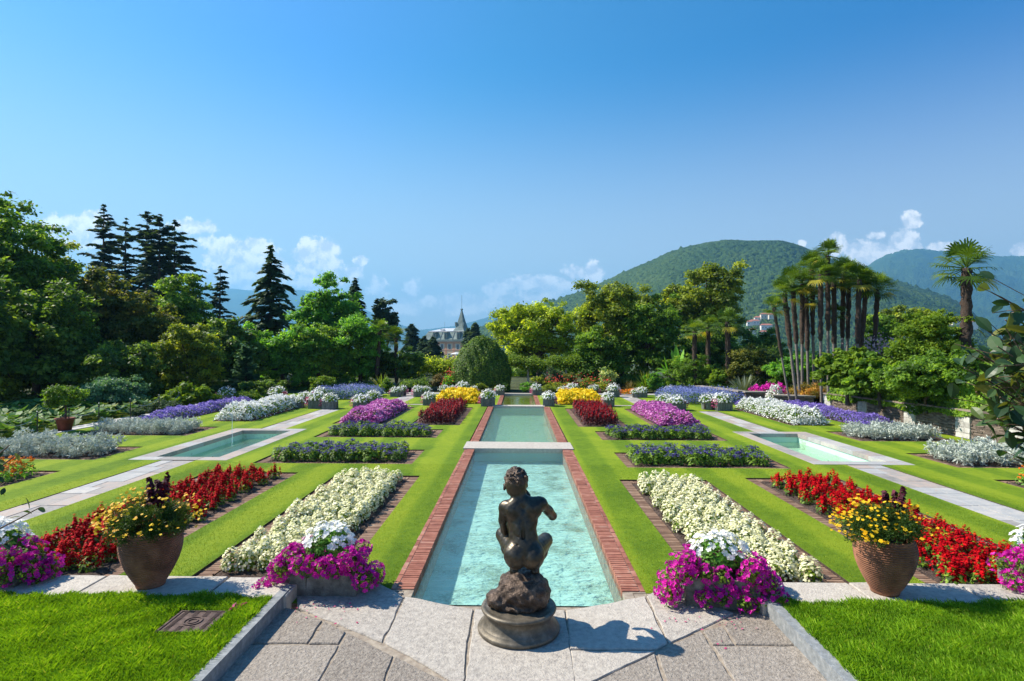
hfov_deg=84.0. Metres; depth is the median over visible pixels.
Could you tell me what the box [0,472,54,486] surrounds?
flower bed
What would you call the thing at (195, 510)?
salvia plant
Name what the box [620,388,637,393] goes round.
orange flowers
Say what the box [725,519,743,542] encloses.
begonia plant
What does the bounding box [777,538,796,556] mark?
begonia plant
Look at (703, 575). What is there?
stone planter
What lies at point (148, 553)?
terracotta pot
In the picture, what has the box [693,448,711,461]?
heliotrope plant
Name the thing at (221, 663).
stone kerb
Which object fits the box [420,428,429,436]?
heliotrope plant
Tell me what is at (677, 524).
begonia plant
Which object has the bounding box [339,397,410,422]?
pink petunias
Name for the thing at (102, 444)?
silver ragwort plant
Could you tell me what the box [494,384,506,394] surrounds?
flower tub
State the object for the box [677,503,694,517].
begonia plant
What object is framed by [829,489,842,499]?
salvia plant
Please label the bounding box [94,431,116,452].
silver ragwort plant
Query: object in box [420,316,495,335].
hills
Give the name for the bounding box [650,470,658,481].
begonia plant
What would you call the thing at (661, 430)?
heliotrope plant
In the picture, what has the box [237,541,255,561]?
begonia plant
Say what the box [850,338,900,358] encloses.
tree
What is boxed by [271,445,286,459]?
heliotrope plant
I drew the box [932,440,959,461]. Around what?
silver ragwort plant
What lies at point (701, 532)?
begonia plant
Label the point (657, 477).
begonia plant
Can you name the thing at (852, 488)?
salvia plant
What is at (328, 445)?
heliotrope plant
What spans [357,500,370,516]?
begonia plant
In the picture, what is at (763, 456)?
heliotrope plant
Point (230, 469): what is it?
salvia plant
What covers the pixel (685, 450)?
heliotrope plant
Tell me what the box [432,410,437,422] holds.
celosia plant
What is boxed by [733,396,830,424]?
white impatiens
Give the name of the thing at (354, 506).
begonia plant
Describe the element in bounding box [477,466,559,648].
bronze statue
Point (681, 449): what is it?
heliotrope plant
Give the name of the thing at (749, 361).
tree
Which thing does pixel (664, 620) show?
fallen petals
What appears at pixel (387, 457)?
heliotrope plant
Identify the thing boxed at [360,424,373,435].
heliotrope plant
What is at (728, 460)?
heliotrope plant
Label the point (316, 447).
heliotrope plant
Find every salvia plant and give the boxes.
[42,534,55,555]
[44,527,68,552]
[53,540,73,568]
[56,526,73,542]
[57,532,80,555]
[63,549,81,571]
[64,513,81,533]
[68,528,87,553]
[70,519,93,544]
[77,513,99,533]
[78,541,104,572]
[79,539,94,560]
[80,525,100,552]
[88,525,105,545]
[89,513,103,525]
[91,501,109,521]
[95,537,112,561]
[96,517,110,533]
[99,529,115,548]
[106,544,117,562]
[169,489,179,500]
[170,479,188,495]
[172,489,188,502]
[182,478,189,488]
[182,492,193,505]
[186,473,195,485]
[186,480,200,498]
[187,498,207,521]
[189,494,205,514]
[190,473,207,487]
[192,490,208,508]
[198,485,209,504]
[200,469,211,482]
[203,477,214,488]
[203,482,215,494]
[206,492,218,509]
[209,482,225,498]
[211,466,219,481]
[212,462,222,480]
[213,485,225,504]
[215,471,224,485]
[219,470,229,482]
[220,472,228,488]
[223,484,237,500]
[224,476,237,491]
[227,464,233,473]
[230,466,243,481]
[232,475,240,487]
[233,463,245,472]
[237,476,252,492]
[239,471,253,489]
[241,470,254,483]
[244,463,257,481]
[254,467,265,481]
[255,469,269,484]
[266,462,281,478]
[771,472,784,488]
[783,470,795,483]
[783,478,796,491]
[785,480,797,495]
[795,474,807,486]
[798,482,814,498]
[798,490,811,504]
[804,467,814,481]
[809,476,820,487]
[810,480,823,491]
[811,484,828,503]
[816,473,823,485]
[816,494,832,514]
[819,477,828,487]
[822,481,831,494]
[824,486,835,499]
[826,469,840,482]
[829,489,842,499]
[830,490,847,507]
[831,479,842,490]
[832,498,841,512]
[834,505,849,523]
[835,482,845,493]
[838,487,847,497]
[843,490,853,507]
[844,476,857,489]
[846,480,857,495]
[846,498,859,510]
[850,487,862,498]
[854,494,871,504]
[861,485,872,497]
[864,488,870,500]
[871,494,881,504]
[904,499,919,515]
[908,508,921,523]
[915,530,932,550]
[915,538,926,558]
[916,514,928,524]
[917,547,930,568]
[919,533,938,557]
[921,519,940,539]
[929,549,962,577]
[930,540,951,567]
[931,513,943,530]
[932,531,946,546]
[936,557,968,584]
[937,519,952,532]
[940,522,961,539]
[941,533,961,557]
[944,543,965,559]
[953,528,968,550]
[958,553,976,578]
[959,524,972,538]
[960,534,977,557]
[965,531,983,547]
[968,546,988,563]
[970,559,993,583]
[971,535,997,557]
[972,549,995,570]
[986,562,1002,583]
[987,547,1000,567]
[996,540,1012,552]
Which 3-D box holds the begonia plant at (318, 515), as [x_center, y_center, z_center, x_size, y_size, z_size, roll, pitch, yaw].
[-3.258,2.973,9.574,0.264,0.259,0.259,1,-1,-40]
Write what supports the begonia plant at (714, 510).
on the flower bed at (675, 541)
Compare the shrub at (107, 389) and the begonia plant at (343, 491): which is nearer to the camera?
the begonia plant at (343, 491)
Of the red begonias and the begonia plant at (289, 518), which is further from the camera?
the red begonias
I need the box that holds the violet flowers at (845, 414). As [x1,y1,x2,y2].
[782,399,891,424]
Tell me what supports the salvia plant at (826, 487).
on the flower bed at (925, 574)
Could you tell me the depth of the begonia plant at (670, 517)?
9.73 m
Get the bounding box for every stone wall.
[695,385,744,402]
[742,391,766,398]
[772,394,815,402]
[822,393,1022,444]
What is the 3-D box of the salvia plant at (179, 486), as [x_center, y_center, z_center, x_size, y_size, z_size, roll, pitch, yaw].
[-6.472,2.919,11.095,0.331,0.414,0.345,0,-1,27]
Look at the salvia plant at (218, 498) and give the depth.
10.76 m
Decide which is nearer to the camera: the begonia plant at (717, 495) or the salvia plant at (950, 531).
the salvia plant at (950, 531)
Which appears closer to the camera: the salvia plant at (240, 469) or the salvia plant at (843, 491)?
the salvia plant at (843, 491)
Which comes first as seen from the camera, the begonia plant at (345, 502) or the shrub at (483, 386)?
the begonia plant at (345, 502)
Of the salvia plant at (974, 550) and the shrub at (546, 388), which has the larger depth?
the shrub at (546, 388)
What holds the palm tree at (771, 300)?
on the ground at (516, 382)
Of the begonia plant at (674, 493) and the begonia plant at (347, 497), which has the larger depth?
the begonia plant at (674, 493)
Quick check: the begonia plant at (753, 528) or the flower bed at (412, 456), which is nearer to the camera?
the begonia plant at (753, 528)
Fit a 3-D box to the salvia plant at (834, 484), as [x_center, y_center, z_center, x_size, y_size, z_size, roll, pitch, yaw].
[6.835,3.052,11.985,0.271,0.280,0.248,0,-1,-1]
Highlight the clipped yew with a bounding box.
[451,334,511,392]
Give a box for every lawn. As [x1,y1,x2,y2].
[0,393,1023,634]
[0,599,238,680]
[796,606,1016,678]
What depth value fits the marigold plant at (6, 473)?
12.41 m
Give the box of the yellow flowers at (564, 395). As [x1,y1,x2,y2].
[554,387,600,404]
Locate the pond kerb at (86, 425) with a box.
[6,404,210,440]
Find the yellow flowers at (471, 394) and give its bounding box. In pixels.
[436,387,480,403]
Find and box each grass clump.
[369,372,390,386]
[623,379,634,390]
[629,370,656,390]
[724,375,760,390]
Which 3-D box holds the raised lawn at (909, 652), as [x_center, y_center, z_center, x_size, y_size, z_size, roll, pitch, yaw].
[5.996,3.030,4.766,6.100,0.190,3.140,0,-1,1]
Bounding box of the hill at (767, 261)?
[479,239,1004,360]
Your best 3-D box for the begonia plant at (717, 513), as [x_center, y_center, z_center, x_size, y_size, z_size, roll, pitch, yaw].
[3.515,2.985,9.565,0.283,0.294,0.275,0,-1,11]
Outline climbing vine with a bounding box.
[826,348,1023,425]
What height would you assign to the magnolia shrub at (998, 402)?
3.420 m
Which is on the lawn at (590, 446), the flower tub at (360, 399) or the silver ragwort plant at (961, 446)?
the flower tub at (360, 399)
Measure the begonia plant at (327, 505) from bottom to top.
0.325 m
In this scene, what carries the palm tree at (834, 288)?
on the terrace ground
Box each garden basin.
[128,428,305,459]
[732,431,913,464]
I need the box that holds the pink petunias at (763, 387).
[747,382,790,397]
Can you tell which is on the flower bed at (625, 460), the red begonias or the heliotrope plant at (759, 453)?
the heliotrope plant at (759, 453)
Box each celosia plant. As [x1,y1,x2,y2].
[417,409,423,422]
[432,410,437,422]
[436,409,440,422]
[441,410,447,422]
[447,408,451,422]
[451,408,455,422]
[584,408,589,423]
[597,410,602,425]
[605,410,611,424]
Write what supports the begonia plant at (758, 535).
on the flower bed at (675, 541)
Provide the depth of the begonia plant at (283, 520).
9.13 m
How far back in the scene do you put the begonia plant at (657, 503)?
10.70 m
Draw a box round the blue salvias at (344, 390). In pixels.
[310,381,385,398]
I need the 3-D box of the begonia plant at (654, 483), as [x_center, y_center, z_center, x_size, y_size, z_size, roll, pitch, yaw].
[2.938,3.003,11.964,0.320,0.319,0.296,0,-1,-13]
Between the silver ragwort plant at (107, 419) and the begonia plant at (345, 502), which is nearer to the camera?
the begonia plant at (345, 502)
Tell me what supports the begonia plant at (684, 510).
on the flower bed at (675, 541)
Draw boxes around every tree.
[0,190,87,336]
[0,256,61,385]
[0,277,106,404]
[20,238,105,358]
[38,383,89,430]
[41,264,152,358]
[56,340,169,395]
[104,290,187,388]
[149,322,225,392]
[152,270,218,355]
[203,316,269,382]
[242,321,327,389]
[276,321,367,380]
[283,269,363,375]
[320,311,391,382]
[363,350,401,380]
[368,319,391,384]
[376,297,400,346]
[384,325,407,386]
[395,346,426,388]
[484,297,591,383]
[493,306,525,369]
[571,279,664,377]
[572,323,633,382]
[616,292,686,377]
[655,283,702,353]
[661,353,714,387]
[667,314,744,371]
[672,258,750,345]
[679,318,706,386]
[698,313,719,384]
[711,306,744,383]
[721,342,791,386]
[738,327,789,371]
[761,296,789,400]
[761,353,817,383]
[766,275,806,400]
[772,265,808,394]
[787,267,817,385]
[790,282,825,384]
[794,251,823,384]
[800,257,841,401]
[809,238,847,391]
[809,345,882,404]
[816,264,853,355]
[824,303,848,347]
[832,255,856,349]
[834,258,864,350]
[841,350,889,408]
[842,262,876,347]
[849,271,887,347]
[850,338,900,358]
[864,313,902,346]
[867,271,899,351]
[868,348,981,413]
[878,302,960,360]
[882,308,976,364]
[928,237,1001,346]
[947,344,1009,385]
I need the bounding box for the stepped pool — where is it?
[391,393,644,605]
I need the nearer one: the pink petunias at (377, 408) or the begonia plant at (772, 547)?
the begonia plant at (772, 547)
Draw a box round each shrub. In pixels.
[0,445,44,555]
[75,374,150,404]
[128,407,148,415]
[136,396,183,411]
[154,381,222,406]
[231,388,262,398]
[236,377,288,394]
[308,375,336,392]
[379,377,394,392]
[397,375,433,388]
[417,352,455,379]
[428,373,442,390]
[440,365,492,387]
[475,382,488,391]
[501,382,509,390]
[519,381,532,392]
[530,374,551,385]
[541,384,559,392]
[546,365,563,383]
[560,371,582,382]
[580,378,593,388]
[599,367,619,383]
[613,373,643,385]
[639,371,665,392]
[705,368,729,388]
[767,375,793,391]
[786,380,826,398]
[947,271,1023,465]
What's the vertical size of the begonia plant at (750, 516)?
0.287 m
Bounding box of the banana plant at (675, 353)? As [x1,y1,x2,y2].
[656,345,704,387]
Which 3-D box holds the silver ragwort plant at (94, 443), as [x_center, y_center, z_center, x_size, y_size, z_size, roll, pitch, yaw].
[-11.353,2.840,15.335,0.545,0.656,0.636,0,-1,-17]
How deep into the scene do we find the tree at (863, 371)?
23.17 m
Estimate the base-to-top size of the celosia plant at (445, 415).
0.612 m
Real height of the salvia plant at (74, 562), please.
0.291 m
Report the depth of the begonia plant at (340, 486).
11.01 m
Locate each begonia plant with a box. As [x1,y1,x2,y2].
[219,546,243,572]
[235,545,258,571]
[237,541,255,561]
[244,536,258,552]
[251,538,274,564]
[254,525,267,542]
[257,535,273,555]
[257,551,274,570]
[267,539,285,557]
[268,522,286,538]
[268,545,286,566]
[269,531,288,551]
[270,531,283,551]
[271,514,288,530]
[271,521,284,534]
[284,504,301,523]
[284,522,304,543]
[284,528,304,545]
[285,512,297,523]
[287,534,300,545]
[289,498,305,510]
[290,517,300,528]
[296,504,312,521]
[297,501,312,515]
[299,516,309,524]
[299,527,313,538]
[300,515,314,528]
[300,522,313,533]
[304,495,316,506]
[308,502,322,517]
[310,510,324,523]
[310,517,324,532]
[312,511,324,523]
[313,484,328,499]
[314,487,328,498]
[317,492,330,507]
[318,496,329,505]
[319,500,336,517]
[322,506,338,522]
[324,485,336,499]
[325,513,336,522]
[329,494,341,506]
[330,502,343,518]
[331,472,342,482]
[333,474,344,485]
[333,484,347,498]
[337,508,353,525]
[338,488,350,501]
[339,468,349,477]
[340,518,350,528]
[341,477,353,488]
[341,494,355,509]
[341,499,352,513]
[342,478,357,493]
[342,501,355,516]
[344,485,352,493]
[346,515,359,530]
[348,469,359,482]
[350,507,363,524]
[352,489,360,498]
[354,494,362,503]
[354,501,369,520]
[355,480,365,489]
[357,484,366,496]
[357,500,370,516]
[358,465,369,476]
[360,470,369,482]
[362,474,372,484]
[363,490,379,507]
[363,495,377,512]
[367,468,376,478]
[367,485,381,498]
[368,487,384,505]
[371,472,380,484]
[375,481,388,498]
[378,480,389,491]
[384,478,395,492]
[386,470,397,481]
[388,473,396,484]
[394,469,402,480]
[637,471,649,483]
[637,475,646,487]
[639,477,653,494]
[645,476,657,486]
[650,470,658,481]
[650,487,660,499]
[651,493,664,507]
[653,475,666,485]
[654,480,664,489]
[658,490,667,501]
[659,469,670,483]
[660,495,676,512]
[662,506,676,523]
[663,484,674,499]
[666,476,674,486]
[667,498,682,515]
[668,488,678,498]
[671,479,682,490]
[672,482,681,490]
[672,512,687,532]
[675,495,686,510]
[676,491,687,503]
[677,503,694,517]
[679,475,686,484]
[679,509,691,527]
[681,484,694,495]
[683,517,702,534]
[684,499,693,508]
[685,493,699,506]
[685,521,701,542]
[687,475,698,487]
[687,490,698,504]
[687,512,702,529]
[689,487,702,498]
[691,506,702,522]
[691,530,706,550]
[693,501,707,516]
[694,477,704,484]
[694,522,708,532]
[695,525,711,546]
[696,493,709,508]
[699,487,713,497]
[701,515,716,526]
[702,509,717,526]
[703,504,719,520]
[705,503,717,516]
[706,492,721,506]
[712,490,721,502]
[712,519,725,534]
[713,509,728,525]
[715,501,729,515]
[717,505,731,518]
[717,516,730,528]
[722,496,733,509]
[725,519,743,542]
[726,512,742,527]
[727,533,738,545]
[728,502,742,515]
[729,520,743,536]
[732,509,742,520]
[734,519,751,536]
[738,513,753,532]
[738,527,755,548]
[738,536,751,552]
[739,518,751,533]
[742,512,755,524]
[748,536,768,554]
[749,525,763,537]
[749,530,768,553]
[750,518,767,534]
[750,547,766,560]
[763,542,784,564]
[764,527,783,544]
[764,538,779,549]
[766,541,779,558]
[766,550,786,572]
[767,558,783,580]
[776,550,797,574]
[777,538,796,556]
[777,559,798,581]
[778,543,799,567]
[797,553,816,574]
[797,556,822,582]
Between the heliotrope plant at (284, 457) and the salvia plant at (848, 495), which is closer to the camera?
the salvia plant at (848, 495)
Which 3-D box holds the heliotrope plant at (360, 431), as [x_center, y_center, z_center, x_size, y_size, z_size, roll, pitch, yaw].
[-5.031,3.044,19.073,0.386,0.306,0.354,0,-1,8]
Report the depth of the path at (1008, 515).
12.21 m
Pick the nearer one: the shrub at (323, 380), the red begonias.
the shrub at (323, 380)
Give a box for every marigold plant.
[0,465,14,482]
[3,460,27,479]
[4,455,26,474]
[14,456,38,475]
[1015,465,1023,484]
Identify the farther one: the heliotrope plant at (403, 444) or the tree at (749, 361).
the tree at (749, 361)
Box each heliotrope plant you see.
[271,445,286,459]
[279,446,297,460]
[288,441,301,453]
[294,445,304,455]
[296,448,310,459]
[303,440,316,452]
[305,448,319,460]
[308,443,325,458]
[319,450,330,461]
[321,441,334,451]
[323,444,334,458]
[327,445,345,460]
[328,425,337,433]
[329,427,338,434]
[334,441,347,454]
[334,444,346,457]
[338,425,350,435]
[339,421,351,430]
[343,447,358,460]
[344,423,357,435]
[345,438,358,449]
[346,445,359,456]
[352,444,368,460]
[357,427,365,435]
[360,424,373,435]
[360,445,378,461]
[365,423,375,433]
[365,440,378,448]
[373,426,382,435]
[373,446,385,455]
[379,450,390,460]
[380,424,393,435]
[380,443,394,456]
[388,449,402,460]
[392,425,403,435]
[396,440,409,452]
[396,449,406,459]
[397,445,406,455]
[398,420,410,428]
[401,427,409,435]
[409,426,421,436]
[413,422,423,431]
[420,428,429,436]
[422,426,432,434]
[605,427,612,434]
[609,424,621,435]
[612,429,624,438]
[618,429,627,438]
[624,425,636,431]
[626,444,639,455]
[627,428,640,438]
[628,445,643,458]
[632,450,647,464]
[640,429,650,438]
[640,441,654,449]
[641,447,654,460]
[645,427,658,438]
[647,449,663,464]
[653,447,667,462]
[657,428,669,438]
[663,452,673,465]
[664,441,679,449]
[665,428,678,438]
[666,446,681,462]
[670,451,686,465]
[674,428,687,438]
[677,443,690,455]
[681,447,690,458]
[682,450,695,461]
[684,430,694,438]
[686,450,703,464]
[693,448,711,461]
[694,430,704,439]
[698,449,714,465]
[704,430,712,438]
[704,443,720,452]
[708,451,723,465]
[716,450,729,462]
[721,453,736,465]
[728,445,744,459]
[729,454,742,465]
[730,448,744,462]
[740,451,752,463]
[745,445,761,457]
[745,454,759,465]
[750,450,764,462]
[756,453,770,465]
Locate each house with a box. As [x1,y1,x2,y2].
[746,320,752,325]
[751,319,759,324]
[760,313,768,318]
[760,324,772,329]
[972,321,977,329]
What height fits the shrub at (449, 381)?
1.856 m
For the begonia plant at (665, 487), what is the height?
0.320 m
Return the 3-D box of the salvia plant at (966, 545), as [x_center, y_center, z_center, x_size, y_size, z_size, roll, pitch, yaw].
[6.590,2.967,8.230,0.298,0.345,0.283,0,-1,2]
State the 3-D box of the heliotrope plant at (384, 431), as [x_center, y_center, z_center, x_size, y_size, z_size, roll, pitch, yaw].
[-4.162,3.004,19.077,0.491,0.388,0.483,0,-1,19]
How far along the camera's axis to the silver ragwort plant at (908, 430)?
18.74 m
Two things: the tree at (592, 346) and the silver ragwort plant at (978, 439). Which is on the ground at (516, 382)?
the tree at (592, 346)
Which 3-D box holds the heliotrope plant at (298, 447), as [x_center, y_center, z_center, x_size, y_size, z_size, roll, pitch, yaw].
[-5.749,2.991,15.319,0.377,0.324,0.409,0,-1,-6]
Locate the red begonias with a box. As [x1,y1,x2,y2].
[544,370,610,391]
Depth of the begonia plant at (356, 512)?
9.62 m
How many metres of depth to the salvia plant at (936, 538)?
8.54 m
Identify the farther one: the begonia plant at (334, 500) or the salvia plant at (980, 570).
the begonia plant at (334, 500)
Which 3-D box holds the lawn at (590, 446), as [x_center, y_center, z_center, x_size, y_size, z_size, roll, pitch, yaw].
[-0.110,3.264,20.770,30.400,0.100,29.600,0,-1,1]
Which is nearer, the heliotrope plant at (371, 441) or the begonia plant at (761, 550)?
the begonia plant at (761, 550)
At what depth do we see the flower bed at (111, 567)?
10.11 m
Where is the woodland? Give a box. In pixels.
[154,345,1021,384]
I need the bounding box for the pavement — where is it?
[218,584,826,680]
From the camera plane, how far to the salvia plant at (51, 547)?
7.98 m
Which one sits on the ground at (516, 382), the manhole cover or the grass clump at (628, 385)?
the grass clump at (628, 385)
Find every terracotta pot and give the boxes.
[91,471,206,589]
[828,486,948,596]
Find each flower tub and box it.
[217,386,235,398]
[268,385,287,394]
[293,396,304,407]
[299,391,309,403]
[304,389,325,408]
[312,386,328,397]
[319,392,338,408]
[349,393,372,407]
[366,389,381,402]
[389,387,400,396]
[398,385,408,395]
[411,385,423,396]
[419,386,431,395]
[420,391,437,405]
[438,384,446,391]
[455,380,469,387]
[477,388,497,406]
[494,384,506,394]
[530,384,542,394]
[540,390,557,406]
[566,383,578,389]
[588,384,600,393]
[600,392,616,406]
[606,382,621,396]
[631,387,639,397]
[636,386,647,397]
[657,392,670,401]
[665,394,689,410]
[698,392,713,409]
[709,391,732,410]
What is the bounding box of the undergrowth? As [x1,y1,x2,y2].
[0,373,796,400]
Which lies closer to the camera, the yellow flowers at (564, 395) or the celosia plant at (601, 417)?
the celosia plant at (601, 417)
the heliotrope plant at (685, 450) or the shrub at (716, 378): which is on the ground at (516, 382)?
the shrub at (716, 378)
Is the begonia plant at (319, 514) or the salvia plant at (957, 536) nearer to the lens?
the salvia plant at (957, 536)
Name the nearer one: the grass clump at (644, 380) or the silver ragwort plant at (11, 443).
the silver ragwort plant at (11, 443)
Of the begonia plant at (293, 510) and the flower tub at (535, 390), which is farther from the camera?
the flower tub at (535, 390)
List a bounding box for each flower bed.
[0,447,135,459]
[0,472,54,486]
[36,473,294,576]
[79,427,212,435]
[159,407,225,419]
[196,477,417,578]
[218,406,304,420]
[256,450,422,463]
[316,430,442,437]
[334,408,411,423]
[413,408,471,424]
[566,409,625,426]
[596,432,725,440]
[616,454,787,468]
[621,481,844,582]
[625,409,705,426]
[736,409,828,425]
[747,479,1004,584]
[822,413,867,423]
[829,432,947,441]
[910,454,1023,467]
[999,481,1023,487]
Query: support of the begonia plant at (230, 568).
on the flower bed at (370, 526)
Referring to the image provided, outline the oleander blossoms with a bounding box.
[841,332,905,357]
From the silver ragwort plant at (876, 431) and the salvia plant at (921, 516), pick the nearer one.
the salvia plant at (921, 516)
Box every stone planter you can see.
[0,515,65,587]
[251,520,385,595]
[653,528,790,613]
[985,524,1023,592]
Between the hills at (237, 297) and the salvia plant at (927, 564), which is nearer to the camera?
the salvia plant at (927, 564)
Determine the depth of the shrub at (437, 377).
38.35 m
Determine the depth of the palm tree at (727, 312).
36.21 m
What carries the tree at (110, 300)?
on the ground at (516, 382)
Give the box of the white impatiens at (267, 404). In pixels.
[213,393,305,420]
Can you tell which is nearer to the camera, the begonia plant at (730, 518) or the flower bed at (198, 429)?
the begonia plant at (730, 518)
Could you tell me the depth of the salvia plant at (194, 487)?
11.06 m
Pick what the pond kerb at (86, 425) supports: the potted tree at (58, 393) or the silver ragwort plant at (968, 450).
the potted tree at (58, 393)
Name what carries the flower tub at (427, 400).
on the lawn at (590, 446)
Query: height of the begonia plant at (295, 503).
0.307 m
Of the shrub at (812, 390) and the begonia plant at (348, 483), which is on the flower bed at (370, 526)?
the begonia plant at (348, 483)
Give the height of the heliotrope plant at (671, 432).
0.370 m
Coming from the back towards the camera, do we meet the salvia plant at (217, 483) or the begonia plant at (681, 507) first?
the salvia plant at (217, 483)
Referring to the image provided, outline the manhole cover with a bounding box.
[155,610,224,633]
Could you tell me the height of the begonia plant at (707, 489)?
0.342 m
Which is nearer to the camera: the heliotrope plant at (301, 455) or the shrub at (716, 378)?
the heliotrope plant at (301, 455)
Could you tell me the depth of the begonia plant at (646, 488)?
11.65 m
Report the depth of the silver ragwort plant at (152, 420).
19.95 m
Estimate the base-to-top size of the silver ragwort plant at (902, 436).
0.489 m
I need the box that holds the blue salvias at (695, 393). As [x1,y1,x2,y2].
[654,384,746,403]
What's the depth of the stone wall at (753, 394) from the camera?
30.03 m
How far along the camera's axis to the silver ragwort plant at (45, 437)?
15.67 m
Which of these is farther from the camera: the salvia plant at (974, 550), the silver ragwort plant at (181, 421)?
the silver ragwort plant at (181, 421)
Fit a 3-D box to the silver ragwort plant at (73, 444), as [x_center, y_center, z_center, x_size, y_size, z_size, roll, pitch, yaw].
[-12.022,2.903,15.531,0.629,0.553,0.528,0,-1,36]
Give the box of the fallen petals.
[290,601,742,648]
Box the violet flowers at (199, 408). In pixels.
[140,395,254,419]
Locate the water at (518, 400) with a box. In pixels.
[502,396,535,404]
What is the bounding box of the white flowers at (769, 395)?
[765,384,786,398]
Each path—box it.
[0,394,1023,528]
[298,392,659,394]
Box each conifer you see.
[77,204,131,290]
[107,218,141,329]
[119,211,172,297]
[134,214,180,315]
[144,219,211,310]
[208,266,237,328]
[228,342,259,391]
[238,244,296,338]
[347,277,367,318]
[370,298,382,329]
[400,324,420,352]
[416,335,428,353]
[422,336,444,360]
[460,328,469,347]
[464,322,481,347]
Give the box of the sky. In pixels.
[0,0,1023,329]
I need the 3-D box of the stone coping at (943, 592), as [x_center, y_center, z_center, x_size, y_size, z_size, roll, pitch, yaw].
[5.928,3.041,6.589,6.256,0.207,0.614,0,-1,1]
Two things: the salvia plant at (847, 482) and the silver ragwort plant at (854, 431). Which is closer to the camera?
the salvia plant at (847, 482)
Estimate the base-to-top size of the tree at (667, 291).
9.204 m
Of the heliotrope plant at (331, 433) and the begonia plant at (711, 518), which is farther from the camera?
the heliotrope plant at (331, 433)
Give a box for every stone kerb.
[190,585,292,680]
[760,590,857,680]
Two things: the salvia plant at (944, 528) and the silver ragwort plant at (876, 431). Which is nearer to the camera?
the salvia plant at (944, 528)
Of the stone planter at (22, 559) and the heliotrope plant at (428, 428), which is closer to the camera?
the stone planter at (22, 559)
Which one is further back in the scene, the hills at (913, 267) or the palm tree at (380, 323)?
the hills at (913, 267)
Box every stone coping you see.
[0,575,296,608]
[759,582,1023,614]
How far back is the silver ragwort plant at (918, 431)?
18.69 m
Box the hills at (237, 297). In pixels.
[122,284,423,347]
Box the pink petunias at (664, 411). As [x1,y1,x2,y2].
[630,400,700,425]
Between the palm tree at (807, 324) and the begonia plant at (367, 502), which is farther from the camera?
the palm tree at (807, 324)
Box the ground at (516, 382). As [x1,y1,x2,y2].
[0,347,979,441]
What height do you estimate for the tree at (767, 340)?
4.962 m
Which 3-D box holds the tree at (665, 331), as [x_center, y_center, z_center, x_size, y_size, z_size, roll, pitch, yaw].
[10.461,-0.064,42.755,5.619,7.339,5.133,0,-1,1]
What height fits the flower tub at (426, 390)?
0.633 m
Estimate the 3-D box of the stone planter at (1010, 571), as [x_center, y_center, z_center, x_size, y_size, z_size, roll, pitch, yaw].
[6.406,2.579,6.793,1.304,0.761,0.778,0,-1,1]
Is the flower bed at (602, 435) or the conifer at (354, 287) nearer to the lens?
the flower bed at (602, 435)
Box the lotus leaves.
[0,395,168,432]
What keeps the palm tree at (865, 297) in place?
on the terrace ground
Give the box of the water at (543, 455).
[433,451,608,595]
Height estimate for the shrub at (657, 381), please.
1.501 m
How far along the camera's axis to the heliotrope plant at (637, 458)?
14.54 m
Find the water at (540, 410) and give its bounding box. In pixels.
[481,408,556,441]
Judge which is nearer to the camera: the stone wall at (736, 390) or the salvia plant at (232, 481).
the salvia plant at (232, 481)
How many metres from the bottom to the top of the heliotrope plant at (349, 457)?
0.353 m
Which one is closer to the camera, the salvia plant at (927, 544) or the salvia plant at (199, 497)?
the salvia plant at (927, 544)
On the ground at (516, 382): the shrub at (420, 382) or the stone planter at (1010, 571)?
the shrub at (420, 382)
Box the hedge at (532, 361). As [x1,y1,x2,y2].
[507,351,606,381]
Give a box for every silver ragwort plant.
[0,439,6,456]
[0,440,18,456]
[3,435,34,455]
[11,426,37,439]
[16,432,36,453]
[20,444,40,456]
[32,430,56,452]
[34,427,57,451]
[34,443,49,455]
[42,439,67,456]
[51,432,77,455]
[56,441,75,456]
[59,437,85,455]
[65,442,81,457]
[68,432,85,437]
[75,432,96,453]
[77,435,102,455]
[90,422,106,432]
[91,439,113,455]
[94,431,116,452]
[96,417,112,430]
[97,421,120,433]
[104,423,122,433]
[104,433,127,450]
[115,418,131,432]
[119,423,128,432]
[126,422,139,433]
[132,424,151,433]
[135,422,156,433]
[149,416,165,423]
[150,418,165,434]
[150,418,171,434]
[163,422,184,433]
[167,423,185,434]
[171,417,191,431]
[181,420,192,432]
[183,417,201,430]
[839,421,853,433]
[840,421,856,435]
[845,424,863,436]
[857,425,872,437]
[868,425,883,439]
[872,422,895,438]
[887,426,900,437]
[896,427,910,439]
[898,422,911,439]
[904,424,920,440]
[912,426,928,437]
[918,425,928,438]
[922,437,942,455]
[924,425,942,438]
[930,443,945,459]
[932,439,958,459]
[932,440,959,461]
[937,439,954,457]
[949,444,968,454]
[950,437,964,449]
[952,449,973,466]
[957,443,983,463]
[960,437,977,445]
[965,445,981,461]
[966,440,976,448]
[972,437,998,462]
[973,435,994,446]
[973,447,989,465]
[978,439,999,462]
[981,436,1003,447]
[982,444,1007,466]
[989,452,1013,465]
[1003,447,1023,464]
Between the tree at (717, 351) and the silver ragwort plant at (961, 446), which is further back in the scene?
the tree at (717, 351)
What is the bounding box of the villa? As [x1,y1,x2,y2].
[425,309,471,359]
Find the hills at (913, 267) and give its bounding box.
[865,249,1023,340]
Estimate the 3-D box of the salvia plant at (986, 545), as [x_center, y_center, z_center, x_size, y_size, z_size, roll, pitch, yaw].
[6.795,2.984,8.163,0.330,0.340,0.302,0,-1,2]
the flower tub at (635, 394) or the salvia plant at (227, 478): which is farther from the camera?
the flower tub at (635, 394)

